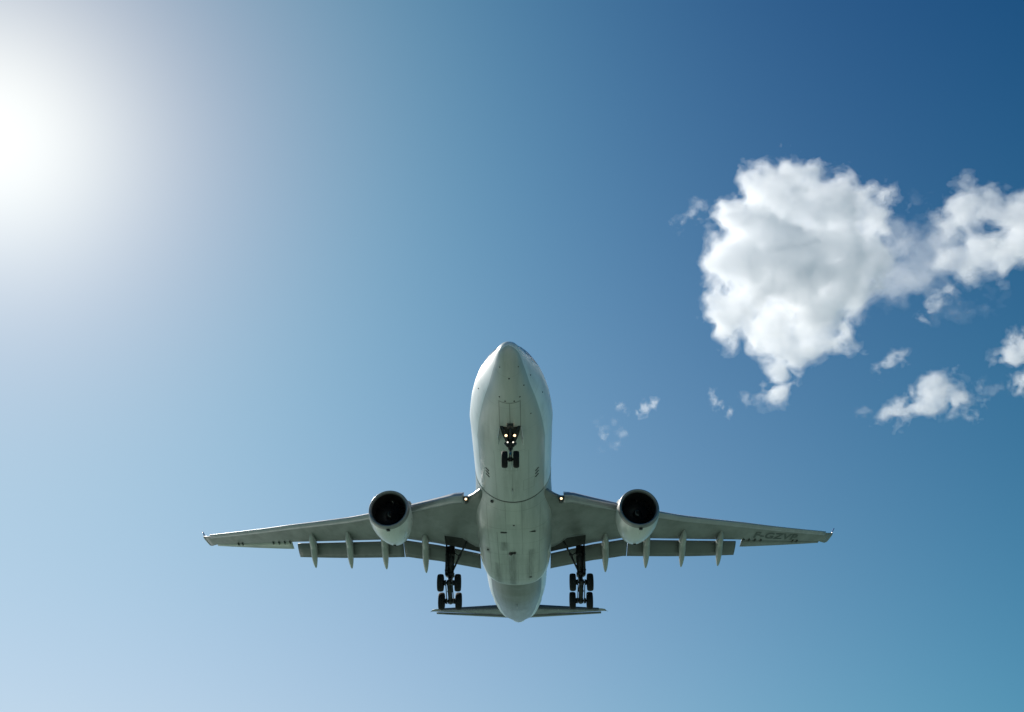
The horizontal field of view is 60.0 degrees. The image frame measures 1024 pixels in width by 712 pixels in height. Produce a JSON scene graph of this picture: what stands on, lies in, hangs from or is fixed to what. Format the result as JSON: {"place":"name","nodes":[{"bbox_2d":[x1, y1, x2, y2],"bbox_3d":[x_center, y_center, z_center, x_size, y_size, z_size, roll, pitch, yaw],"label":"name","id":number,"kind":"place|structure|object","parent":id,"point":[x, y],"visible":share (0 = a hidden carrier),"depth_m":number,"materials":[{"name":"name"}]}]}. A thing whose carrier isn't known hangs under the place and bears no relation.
{"place":"outdoors","nodes":[
{"label":"outdoors","id":0,"kind":"place"},
{"bbox_2d":[0,0,1023,711],"label":"sky","id":1,"kind":"structure","parent":0,"point":[262,262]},
{"bbox_2d":[202,341,833,621],"bbox_3d":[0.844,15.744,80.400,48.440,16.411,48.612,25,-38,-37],"label":"airliner","id":2,"kind":"object","parent":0,"point":[514,520],"visible":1,"depth_m":70.65,"materials":[{"name":"paint"}]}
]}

